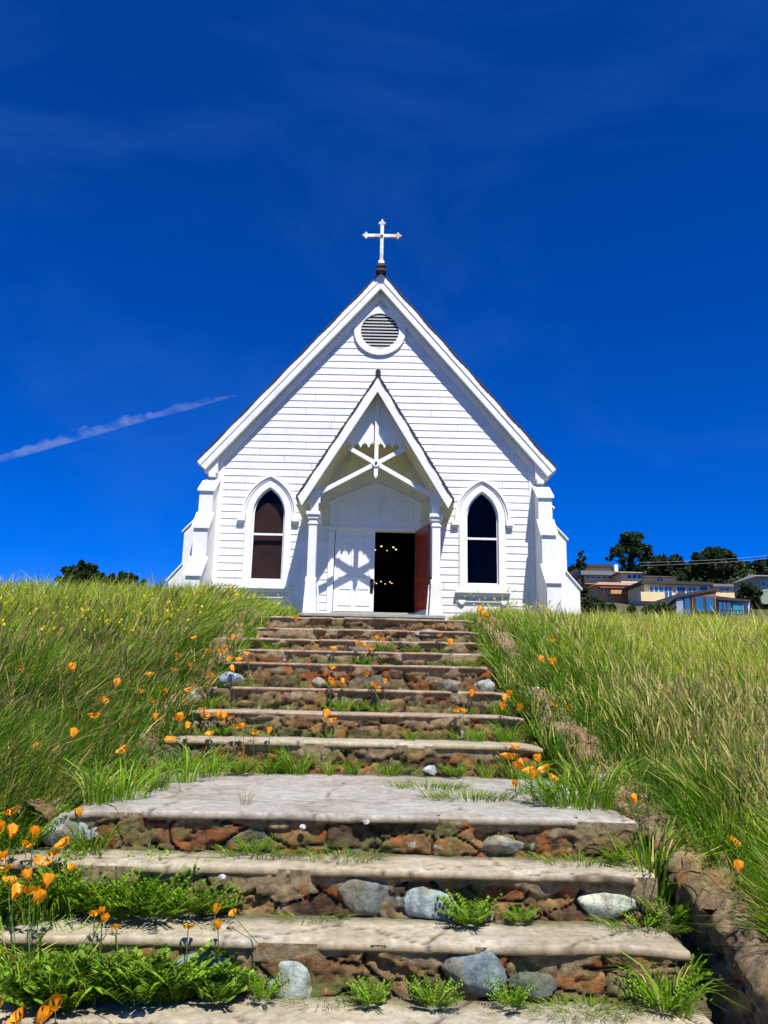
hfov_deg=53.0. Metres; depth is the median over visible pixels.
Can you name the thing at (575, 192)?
sky
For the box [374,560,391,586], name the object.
chandelier
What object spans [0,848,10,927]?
poppy
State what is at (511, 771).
grass tuft
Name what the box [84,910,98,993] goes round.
poppy
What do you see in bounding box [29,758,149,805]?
grass tuft
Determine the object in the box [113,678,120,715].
poppy
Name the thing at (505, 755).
poppy
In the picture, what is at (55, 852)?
poppy
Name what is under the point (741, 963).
stone kerb
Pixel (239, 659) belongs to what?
poppy
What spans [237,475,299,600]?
window
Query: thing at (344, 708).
grass tuft
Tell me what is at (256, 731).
poppy
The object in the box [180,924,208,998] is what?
poppy
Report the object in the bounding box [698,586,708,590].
window
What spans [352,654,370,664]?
weed
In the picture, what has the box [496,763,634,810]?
grass tuft
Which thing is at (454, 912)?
weed
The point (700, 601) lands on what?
window
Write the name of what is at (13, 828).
poppy
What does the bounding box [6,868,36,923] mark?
poppy
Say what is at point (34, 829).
poppy
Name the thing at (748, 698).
seed heads
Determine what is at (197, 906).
weed
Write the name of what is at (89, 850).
weed
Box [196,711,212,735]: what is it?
poppy
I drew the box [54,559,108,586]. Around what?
broadleaf tree
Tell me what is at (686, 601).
window
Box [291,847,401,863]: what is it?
grass mat
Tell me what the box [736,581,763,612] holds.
round shrub
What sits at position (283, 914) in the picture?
grass mat
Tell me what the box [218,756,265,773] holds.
weed
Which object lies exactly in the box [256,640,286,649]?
grass tuft
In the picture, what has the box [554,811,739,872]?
grass tuft
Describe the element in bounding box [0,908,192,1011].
grass tuft
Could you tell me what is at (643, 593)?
hillside house
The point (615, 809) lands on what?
grass tuft
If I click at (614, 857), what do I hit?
weed
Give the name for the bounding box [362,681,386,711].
poppy
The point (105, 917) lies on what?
poppy
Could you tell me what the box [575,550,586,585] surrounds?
conifer tree
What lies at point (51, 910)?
grass tuft
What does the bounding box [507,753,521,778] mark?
poppy
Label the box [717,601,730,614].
window
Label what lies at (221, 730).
weed
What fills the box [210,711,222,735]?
poppy
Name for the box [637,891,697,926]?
weed
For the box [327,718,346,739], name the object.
poppy
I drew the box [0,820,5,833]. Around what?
poppy
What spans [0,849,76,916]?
weed
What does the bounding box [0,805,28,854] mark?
poppy
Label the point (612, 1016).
grass mat
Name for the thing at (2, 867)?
poppy
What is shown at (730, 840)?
poppy
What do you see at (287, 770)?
grass tuft
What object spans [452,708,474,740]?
poppy
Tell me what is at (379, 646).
weed
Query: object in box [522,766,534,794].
poppy
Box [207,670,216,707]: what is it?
poppy
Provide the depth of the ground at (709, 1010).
3.32 m
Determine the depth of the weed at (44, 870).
3.22 m
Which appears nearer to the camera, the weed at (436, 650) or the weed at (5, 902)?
the weed at (5, 902)
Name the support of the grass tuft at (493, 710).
on the stone steps
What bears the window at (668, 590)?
in the hillside house at (643, 593)
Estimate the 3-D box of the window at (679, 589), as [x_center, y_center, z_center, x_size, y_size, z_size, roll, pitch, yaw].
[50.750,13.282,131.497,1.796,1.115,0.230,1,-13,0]
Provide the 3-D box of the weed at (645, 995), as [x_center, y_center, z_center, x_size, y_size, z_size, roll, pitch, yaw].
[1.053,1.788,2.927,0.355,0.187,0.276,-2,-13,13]
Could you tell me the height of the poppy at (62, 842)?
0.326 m
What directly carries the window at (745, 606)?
in the hillside house at (706, 599)
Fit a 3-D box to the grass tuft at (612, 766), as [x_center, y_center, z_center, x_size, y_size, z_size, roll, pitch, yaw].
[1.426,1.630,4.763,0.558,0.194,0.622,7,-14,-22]
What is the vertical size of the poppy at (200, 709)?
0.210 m
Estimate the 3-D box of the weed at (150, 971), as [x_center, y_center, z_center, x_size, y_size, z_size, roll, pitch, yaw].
[-0.776,1.748,2.981,0.504,0.217,0.381,10,-16,-33]
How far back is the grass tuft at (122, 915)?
3.23 m
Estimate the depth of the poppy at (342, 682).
6.39 m
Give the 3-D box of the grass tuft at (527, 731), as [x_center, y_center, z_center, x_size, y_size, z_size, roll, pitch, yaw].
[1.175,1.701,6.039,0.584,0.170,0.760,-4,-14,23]
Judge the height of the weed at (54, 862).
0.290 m
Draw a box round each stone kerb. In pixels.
[0,610,259,845]
[476,617,767,1023]
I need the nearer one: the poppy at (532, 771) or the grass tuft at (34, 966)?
the grass tuft at (34, 966)
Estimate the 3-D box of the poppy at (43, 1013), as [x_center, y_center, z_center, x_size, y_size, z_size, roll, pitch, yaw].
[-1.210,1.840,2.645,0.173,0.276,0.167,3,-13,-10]
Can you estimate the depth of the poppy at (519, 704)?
5.83 m
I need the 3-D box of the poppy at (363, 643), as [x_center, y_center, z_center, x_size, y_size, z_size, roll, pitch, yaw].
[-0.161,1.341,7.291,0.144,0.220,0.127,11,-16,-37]
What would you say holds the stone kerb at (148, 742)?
on the ground at (709, 1010)
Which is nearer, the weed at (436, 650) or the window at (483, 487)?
the weed at (436, 650)
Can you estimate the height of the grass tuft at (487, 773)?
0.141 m
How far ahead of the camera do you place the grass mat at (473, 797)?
4.24 m
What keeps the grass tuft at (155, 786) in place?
on the stone steps
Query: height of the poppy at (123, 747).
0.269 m
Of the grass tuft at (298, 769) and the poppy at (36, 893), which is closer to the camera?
the poppy at (36, 893)
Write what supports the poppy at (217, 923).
on the stone steps
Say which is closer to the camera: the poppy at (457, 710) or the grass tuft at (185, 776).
the grass tuft at (185, 776)
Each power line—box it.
[640,556,759,562]
[640,559,759,565]
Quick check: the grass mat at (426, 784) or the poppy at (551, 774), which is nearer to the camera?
the poppy at (551, 774)
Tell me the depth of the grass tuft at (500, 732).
5.78 m
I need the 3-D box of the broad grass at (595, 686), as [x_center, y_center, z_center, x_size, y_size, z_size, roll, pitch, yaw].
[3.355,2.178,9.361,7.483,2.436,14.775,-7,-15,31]
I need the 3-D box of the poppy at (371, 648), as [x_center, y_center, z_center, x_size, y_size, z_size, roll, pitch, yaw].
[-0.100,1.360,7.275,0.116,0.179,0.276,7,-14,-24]
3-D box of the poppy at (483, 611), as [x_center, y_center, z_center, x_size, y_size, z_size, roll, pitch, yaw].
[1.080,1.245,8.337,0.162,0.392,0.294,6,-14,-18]
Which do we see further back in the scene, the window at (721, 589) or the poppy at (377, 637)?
the window at (721, 589)
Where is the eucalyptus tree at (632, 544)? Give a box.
[605,531,655,571]
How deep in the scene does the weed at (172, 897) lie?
3.18 m
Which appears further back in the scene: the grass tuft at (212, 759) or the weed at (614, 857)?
the grass tuft at (212, 759)
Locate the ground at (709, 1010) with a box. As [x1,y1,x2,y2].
[135,602,767,1023]
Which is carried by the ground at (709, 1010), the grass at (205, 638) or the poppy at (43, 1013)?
the grass at (205, 638)
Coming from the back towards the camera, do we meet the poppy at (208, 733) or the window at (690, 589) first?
the window at (690, 589)
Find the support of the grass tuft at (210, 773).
on the stone steps
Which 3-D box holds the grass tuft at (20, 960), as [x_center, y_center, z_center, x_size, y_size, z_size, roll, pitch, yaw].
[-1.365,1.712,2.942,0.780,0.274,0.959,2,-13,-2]
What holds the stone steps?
on the ground at (709, 1010)
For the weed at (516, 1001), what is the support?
on the stone steps
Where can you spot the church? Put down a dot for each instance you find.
(373, 412)
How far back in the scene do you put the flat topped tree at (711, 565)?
175.85 m
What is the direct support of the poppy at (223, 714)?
on the stone steps
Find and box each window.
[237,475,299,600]
[451,479,513,605]
[627,574,641,578]
[649,586,663,591]
[664,586,672,596]
[675,586,686,592]
[683,597,691,615]
[688,586,696,591]
[693,596,714,611]
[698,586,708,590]
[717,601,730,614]
[720,588,729,590]
[732,602,741,613]
[742,603,748,611]
[760,581,765,586]
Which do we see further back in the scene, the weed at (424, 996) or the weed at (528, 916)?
the weed at (528, 916)
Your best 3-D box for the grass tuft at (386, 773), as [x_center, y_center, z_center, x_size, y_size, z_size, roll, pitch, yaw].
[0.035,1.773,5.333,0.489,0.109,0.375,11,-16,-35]
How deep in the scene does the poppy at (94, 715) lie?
4.86 m
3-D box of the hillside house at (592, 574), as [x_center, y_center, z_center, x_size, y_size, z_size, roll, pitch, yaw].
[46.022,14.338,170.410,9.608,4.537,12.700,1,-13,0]
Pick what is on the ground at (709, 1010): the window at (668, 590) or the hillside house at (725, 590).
the hillside house at (725, 590)
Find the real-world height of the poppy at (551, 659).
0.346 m
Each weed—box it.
[0,799,72,849]
[0,834,102,913]
[0,837,82,917]
[0,837,142,916]
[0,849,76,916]
[0,945,138,1011]
[27,919,176,1001]
[50,840,185,919]
[64,916,229,1005]
[93,845,210,921]
[116,922,240,1000]
[135,853,245,916]
[178,964,254,1004]
[184,890,245,913]
[209,723,235,734]
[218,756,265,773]
[230,830,273,854]
[236,963,289,1001]
[259,760,292,771]
[340,759,366,773]
[346,974,395,1006]
[350,700,368,710]
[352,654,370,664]
[374,640,400,651]
[402,644,424,651]
[402,972,464,1008]
[432,648,444,652]
[436,888,502,926]
[437,762,468,776]
[454,904,490,925]
[483,964,541,1009]
[497,901,540,922]
[515,768,571,803]
[532,759,559,774]
[600,849,631,862]
[613,958,712,1012]
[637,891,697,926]
[682,943,713,978]
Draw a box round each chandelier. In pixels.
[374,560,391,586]
[375,533,396,554]
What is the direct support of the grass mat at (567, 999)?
on the stone steps
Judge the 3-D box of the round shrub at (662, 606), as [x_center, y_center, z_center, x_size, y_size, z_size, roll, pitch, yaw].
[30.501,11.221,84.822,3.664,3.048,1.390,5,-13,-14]
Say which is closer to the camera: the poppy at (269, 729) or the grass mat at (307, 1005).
the grass mat at (307, 1005)
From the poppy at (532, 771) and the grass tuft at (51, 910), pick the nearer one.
the grass tuft at (51, 910)
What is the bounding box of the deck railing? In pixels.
[718,610,756,618]
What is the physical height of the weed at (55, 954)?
0.244 m
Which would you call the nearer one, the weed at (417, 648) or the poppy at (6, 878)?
the poppy at (6, 878)
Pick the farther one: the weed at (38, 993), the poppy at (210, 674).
the poppy at (210, 674)
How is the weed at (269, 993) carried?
on the stone steps
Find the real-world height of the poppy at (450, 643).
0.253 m
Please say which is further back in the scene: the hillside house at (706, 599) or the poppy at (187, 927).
the hillside house at (706, 599)
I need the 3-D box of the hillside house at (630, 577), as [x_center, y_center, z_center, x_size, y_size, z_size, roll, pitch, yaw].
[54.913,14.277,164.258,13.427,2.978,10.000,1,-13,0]
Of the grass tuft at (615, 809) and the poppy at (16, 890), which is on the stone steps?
the poppy at (16, 890)
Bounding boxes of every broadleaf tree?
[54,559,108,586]
[106,571,146,589]
[650,553,686,575]
[735,568,756,580]
[737,556,767,574]
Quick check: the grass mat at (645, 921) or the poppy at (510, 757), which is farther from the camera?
the poppy at (510, 757)
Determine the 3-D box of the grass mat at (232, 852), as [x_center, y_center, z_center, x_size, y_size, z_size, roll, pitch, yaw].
[-0.592,1.575,3.588,0.716,0.037,0.391,1,-13,0]
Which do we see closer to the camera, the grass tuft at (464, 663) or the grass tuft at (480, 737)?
the grass tuft at (480, 737)
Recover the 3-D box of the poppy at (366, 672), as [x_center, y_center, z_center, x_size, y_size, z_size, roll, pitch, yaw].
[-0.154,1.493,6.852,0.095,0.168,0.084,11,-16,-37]
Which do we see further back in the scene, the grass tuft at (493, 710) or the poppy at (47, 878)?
the grass tuft at (493, 710)
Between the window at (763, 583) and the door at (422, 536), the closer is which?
the door at (422, 536)
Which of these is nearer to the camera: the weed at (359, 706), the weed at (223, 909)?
the weed at (223, 909)
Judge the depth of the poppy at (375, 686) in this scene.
6.36 m
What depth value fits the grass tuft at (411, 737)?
5.71 m
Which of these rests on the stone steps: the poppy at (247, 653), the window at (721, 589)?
the poppy at (247, 653)
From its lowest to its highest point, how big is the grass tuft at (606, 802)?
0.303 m
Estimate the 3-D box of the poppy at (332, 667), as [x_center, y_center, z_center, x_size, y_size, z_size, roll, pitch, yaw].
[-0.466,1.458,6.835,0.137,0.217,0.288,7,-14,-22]
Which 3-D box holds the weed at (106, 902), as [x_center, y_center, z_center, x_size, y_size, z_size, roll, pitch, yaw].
[-1.126,1.576,3.300,0.651,0.280,0.520,-10,-17,39]
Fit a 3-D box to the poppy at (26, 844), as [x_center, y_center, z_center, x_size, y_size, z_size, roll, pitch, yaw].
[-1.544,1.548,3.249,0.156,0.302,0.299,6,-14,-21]
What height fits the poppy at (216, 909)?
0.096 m
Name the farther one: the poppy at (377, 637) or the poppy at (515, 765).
the poppy at (377, 637)
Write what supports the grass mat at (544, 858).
on the stone steps
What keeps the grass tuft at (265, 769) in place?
on the stone steps
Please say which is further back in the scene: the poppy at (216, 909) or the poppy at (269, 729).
the poppy at (269, 729)
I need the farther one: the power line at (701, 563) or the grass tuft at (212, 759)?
the power line at (701, 563)
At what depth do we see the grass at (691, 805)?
5.89 m
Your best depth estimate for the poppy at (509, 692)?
6.18 m
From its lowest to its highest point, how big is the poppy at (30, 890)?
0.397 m
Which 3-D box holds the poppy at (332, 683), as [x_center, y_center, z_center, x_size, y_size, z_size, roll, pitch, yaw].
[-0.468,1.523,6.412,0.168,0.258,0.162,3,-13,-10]
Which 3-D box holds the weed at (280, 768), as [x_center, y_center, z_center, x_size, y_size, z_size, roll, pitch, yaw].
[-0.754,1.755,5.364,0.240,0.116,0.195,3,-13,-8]
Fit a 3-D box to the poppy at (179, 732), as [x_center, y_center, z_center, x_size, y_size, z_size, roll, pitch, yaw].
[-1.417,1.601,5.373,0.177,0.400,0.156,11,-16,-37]
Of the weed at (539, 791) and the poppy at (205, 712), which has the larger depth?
the poppy at (205, 712)
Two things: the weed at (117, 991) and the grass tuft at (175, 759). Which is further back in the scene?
the grass tuft at (175, 759)
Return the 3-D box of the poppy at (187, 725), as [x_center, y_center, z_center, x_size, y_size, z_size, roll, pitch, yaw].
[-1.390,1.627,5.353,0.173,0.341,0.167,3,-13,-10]
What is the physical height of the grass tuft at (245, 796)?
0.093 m
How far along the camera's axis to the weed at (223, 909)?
3.31 m
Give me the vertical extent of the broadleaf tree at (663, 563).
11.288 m
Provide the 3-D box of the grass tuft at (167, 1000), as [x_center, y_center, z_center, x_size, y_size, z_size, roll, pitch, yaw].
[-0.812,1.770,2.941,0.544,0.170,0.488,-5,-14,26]
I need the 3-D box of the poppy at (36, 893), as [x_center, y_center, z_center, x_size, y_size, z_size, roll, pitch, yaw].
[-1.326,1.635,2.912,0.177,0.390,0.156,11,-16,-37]
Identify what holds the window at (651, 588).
in the hillside house at (643, 593)
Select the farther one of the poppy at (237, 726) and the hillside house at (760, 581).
the hillside house at (760, 581)
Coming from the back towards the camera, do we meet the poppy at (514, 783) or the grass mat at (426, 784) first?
the grass mat at (426, 784)
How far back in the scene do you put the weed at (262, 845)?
3.58 m
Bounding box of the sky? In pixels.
[0,0,767,587]
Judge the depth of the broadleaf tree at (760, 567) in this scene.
170.91 m
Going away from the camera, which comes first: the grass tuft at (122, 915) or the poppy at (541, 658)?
the grass tuft at (122, 915)
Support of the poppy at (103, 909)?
on the stone steps
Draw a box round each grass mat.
[200,844,316,859]
[251,909,363,923]
[274,991,373,1010]
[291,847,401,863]
[371,777,478,790]
[411,786,523,801]
[491,994,630,1021]
[513,851,644,866]
[521,994,663,1023]
[565,914,694,934]
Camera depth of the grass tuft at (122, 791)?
4.00 m
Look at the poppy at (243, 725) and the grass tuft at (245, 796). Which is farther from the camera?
the poppy at (243, 725)
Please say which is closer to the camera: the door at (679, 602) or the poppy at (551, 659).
the poppy at (551, 659)
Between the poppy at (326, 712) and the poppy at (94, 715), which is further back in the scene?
the poppy at (326, 712)
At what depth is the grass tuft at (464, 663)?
7.30 m
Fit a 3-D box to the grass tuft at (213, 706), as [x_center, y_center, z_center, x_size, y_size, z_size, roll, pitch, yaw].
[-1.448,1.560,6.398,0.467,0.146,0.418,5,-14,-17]
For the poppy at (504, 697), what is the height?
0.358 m
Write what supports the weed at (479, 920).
on the stone steps
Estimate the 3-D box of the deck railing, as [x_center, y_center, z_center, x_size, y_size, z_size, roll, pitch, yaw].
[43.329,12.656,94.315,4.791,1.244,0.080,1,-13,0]
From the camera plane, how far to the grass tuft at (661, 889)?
3.46 m
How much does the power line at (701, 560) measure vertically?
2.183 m
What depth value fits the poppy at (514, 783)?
4.34 m
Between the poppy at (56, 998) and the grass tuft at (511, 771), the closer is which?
the poppy at (56, 998)
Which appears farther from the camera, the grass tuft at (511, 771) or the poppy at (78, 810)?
the grass tuft at (511, 771)
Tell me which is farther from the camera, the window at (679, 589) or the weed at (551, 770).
the window at (679, 589)
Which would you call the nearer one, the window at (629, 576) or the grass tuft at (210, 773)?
the grass tuft at (210, 773)
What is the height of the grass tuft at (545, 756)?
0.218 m
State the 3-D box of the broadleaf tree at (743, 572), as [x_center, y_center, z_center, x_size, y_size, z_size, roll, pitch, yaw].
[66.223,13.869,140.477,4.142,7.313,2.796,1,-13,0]
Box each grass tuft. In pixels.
[0,855,108,924]
[0,908,115,1003]
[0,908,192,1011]
[2,871,108,921]
[2,920,161,1012]
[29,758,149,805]
[45,758,129,777]
[47,820,136,855]
[60,756,190,801]
[74,880,181,919]
[83,958,240,1005]
[103,755,207,791]
[143,744,237,782]
[153,744,228,772]
[162,739,249,771]
[178,752,250,777]
[201,692,226,708]
[230,787,256,804]
[250,754,286,773]
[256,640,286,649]
[259,742,328,774]
[267,749,323,774]
[314,760,339,774]
[323,696,358,711]
[367,760,406,776]
[399,729,422,740]
[457,655,488,666]
[460,726,492,741]
[469,758,505,777]
[477,700,513,714]
[483,718,528,741]
[486,751,559,779]
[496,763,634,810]
[521,720,547,740]
[525,750,670,810]
[533,741,562,766]
[537,829,742,905]
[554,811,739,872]
[579,760,642,778]
[590,950,743,1018]
[607,796,673,818]
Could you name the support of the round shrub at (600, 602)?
on the ground at (709, 1010)
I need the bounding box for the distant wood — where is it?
[612,560,749,583]
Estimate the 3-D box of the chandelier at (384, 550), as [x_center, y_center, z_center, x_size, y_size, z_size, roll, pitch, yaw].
[0.011,0.648,22.429,0.748,1.131,0.762,1,-13,0]
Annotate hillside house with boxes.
[567,564,621,586]
[588,582,633,602]
[610,572,679,582]
[622,581,713,605]
[651,589,750,616]
[710,584,734,597]
[731,575,767,608]
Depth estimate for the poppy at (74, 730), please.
4.40 m
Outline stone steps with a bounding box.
[0,616,712,1023]
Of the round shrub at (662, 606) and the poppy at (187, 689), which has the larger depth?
the round shrub at (662, 606)
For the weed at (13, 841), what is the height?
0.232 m
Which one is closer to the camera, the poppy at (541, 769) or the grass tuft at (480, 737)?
the poppy at (541, 769)
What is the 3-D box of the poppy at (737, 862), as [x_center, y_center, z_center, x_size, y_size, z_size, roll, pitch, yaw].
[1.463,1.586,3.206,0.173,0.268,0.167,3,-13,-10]
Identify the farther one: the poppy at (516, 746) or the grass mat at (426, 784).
the poppy at (516, 746)
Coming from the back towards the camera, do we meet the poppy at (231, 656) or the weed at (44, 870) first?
the poppy at (231, 656)
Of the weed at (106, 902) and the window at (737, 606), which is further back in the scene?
the window at (737, 606)
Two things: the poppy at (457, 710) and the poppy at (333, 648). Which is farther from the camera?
the poppy at (333, 648)
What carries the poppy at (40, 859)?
on the stone steps
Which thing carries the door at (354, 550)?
in the church
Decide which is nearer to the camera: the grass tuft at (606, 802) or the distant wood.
the grass tuft at (606, 802)
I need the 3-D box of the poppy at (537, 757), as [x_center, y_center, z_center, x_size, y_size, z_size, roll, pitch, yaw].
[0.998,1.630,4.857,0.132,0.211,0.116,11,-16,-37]
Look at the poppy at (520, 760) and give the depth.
4.62 m
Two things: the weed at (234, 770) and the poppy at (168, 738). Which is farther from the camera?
the weed at (234, 770)
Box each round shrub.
[575,580,600,615]
[593,596,649,614]
[646,601,676,612]
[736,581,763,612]
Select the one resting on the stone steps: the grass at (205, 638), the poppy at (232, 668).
the poppy at (232, 668)
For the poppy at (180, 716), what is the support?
on the stone steps
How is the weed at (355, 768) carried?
on the stone steps
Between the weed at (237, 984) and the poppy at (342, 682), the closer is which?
the weed at (237, 984)
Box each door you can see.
[333,531,374,611]
[414,524,430,611]
[676,599,683,615]
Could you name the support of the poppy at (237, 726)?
on the stone steps
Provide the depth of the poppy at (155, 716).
5.39 m
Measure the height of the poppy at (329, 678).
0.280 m
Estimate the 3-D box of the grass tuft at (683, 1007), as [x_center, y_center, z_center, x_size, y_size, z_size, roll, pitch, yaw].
[1.056,1.783,2.897,0.719,0.205,0.585,-11,-17,42]
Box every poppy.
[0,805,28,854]
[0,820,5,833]
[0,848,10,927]
[0,863,11,912]
[0,882,23,993]
[0,886,39,1016]
[0,888,46,993]
[1,876,17,942]
[4,823,19,917]
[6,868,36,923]
[6,1006,23,1023]
[11,839,34,926]
[20,825,41,908]
[32,856,51,916]
[35,872,55,986]
[35,1005,52,1023]
[45,835,74,929]
[45,850,72,911]
[49,994,61,1023]
[60,863,86,913]
[65,807,92,849]
[68,662,75,681]
[70,727,78,754]
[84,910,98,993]
[87,713,100,736]
[91,913,109,1007]
[96,906,105,997]
[109,744,133,799]
[110,924,129,1011]
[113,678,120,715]
[152,712,157,770]
[156,736,180,789]
[161,714,184,769]
[171,712,182,766]
[174,721,191,770]
[180,687,197,736]
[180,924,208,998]
[190,707,212,736]
[194,731,219,773]
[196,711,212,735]
[197,918,232,994]
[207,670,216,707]
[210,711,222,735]
[210,903,220,930]
[218,711,230,736]
[223,664,240,707]
[224,724,249,772]
[226,655,239,685]
[226,908,257,942]
[231,722,245,770]
[232,657,246,685]
[238,729,267,772]
[240,652,255,686]
[258,727,283,774]
[316,709,334,738]
[317,680,336,710]
[320,677,342,709]
[321,664,342,687]
[326,646,339,663]
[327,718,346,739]
[332,678,353,710]
[348,639,363,664]
[361,642,372,664]
[361,670,369,688]
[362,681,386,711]
[368,647,383,664]
[369,685,388,711]
[372,636,379,651]
[372,678,395,710]
[442,641,460,665]
[443,707,475,742]
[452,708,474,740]
[462,689,476,712]
[480,609,488,628]
[489,702,515,741]
[493,693,520,740]
[494,753,519,777]
[504,689,517,714]
[504,743,528,776]
[506,702,526,740]
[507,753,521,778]
[509,761,526,792]
[510,758,534,791]
[512,779,517,797]
[520,768,539,803]
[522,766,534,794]
[532,753,548,785]
[537,764,554,789]
[538,654,544,684]
[546,656,567,693]
[549,773,577,802]
[619,793,669,930]
[729,835,741,854]
[733,859,743,889]
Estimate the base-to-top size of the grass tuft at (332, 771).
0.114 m
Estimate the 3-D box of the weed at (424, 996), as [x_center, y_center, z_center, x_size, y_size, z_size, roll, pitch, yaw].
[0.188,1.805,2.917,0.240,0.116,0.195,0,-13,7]
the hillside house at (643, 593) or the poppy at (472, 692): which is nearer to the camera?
the poppy at (472, 692)
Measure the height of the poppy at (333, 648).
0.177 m
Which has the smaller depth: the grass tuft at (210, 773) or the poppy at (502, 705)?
the grass tuft at (210, 773)
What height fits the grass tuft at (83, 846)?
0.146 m
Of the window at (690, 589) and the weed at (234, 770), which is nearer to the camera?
the weed at (234, 770)
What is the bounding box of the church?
[166,219,581,619]
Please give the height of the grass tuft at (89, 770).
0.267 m
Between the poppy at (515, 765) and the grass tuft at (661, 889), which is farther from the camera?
the poppy at (515, 765)
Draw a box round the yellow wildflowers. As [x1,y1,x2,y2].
[0,581,766,650]
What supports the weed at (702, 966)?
on the ground at (709, 1010)
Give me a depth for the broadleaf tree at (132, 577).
57.99 m
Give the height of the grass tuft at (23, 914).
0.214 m
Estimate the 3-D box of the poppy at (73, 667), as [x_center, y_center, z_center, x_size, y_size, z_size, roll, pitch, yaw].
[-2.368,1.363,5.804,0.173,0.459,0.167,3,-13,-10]
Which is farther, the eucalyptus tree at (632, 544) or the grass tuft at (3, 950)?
the eucalyptus tree at (632, 544)
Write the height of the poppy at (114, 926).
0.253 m
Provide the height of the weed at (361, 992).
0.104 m
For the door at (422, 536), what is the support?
in the church
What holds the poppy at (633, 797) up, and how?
on the stone steps
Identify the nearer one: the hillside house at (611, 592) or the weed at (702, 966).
the weed at (702, 966)
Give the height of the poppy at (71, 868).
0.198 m
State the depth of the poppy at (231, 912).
3.12 m
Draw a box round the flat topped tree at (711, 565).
[689,546,737,582]
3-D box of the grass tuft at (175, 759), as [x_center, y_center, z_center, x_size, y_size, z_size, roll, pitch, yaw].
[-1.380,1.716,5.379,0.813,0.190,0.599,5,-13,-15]
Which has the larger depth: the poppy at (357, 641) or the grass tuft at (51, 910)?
the poppy at (357, 641)
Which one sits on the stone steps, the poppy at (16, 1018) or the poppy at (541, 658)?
the poppy at (16, 1018)
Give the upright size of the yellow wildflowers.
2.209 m
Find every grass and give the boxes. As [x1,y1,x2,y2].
[0,567,307,847]
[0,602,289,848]
[447,598,767,981]
[469,619,765,817]
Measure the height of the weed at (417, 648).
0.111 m
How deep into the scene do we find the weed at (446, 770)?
5.29 m
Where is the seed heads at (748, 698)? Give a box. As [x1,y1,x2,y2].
[467,598,767,849]
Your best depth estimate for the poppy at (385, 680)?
6.38 m

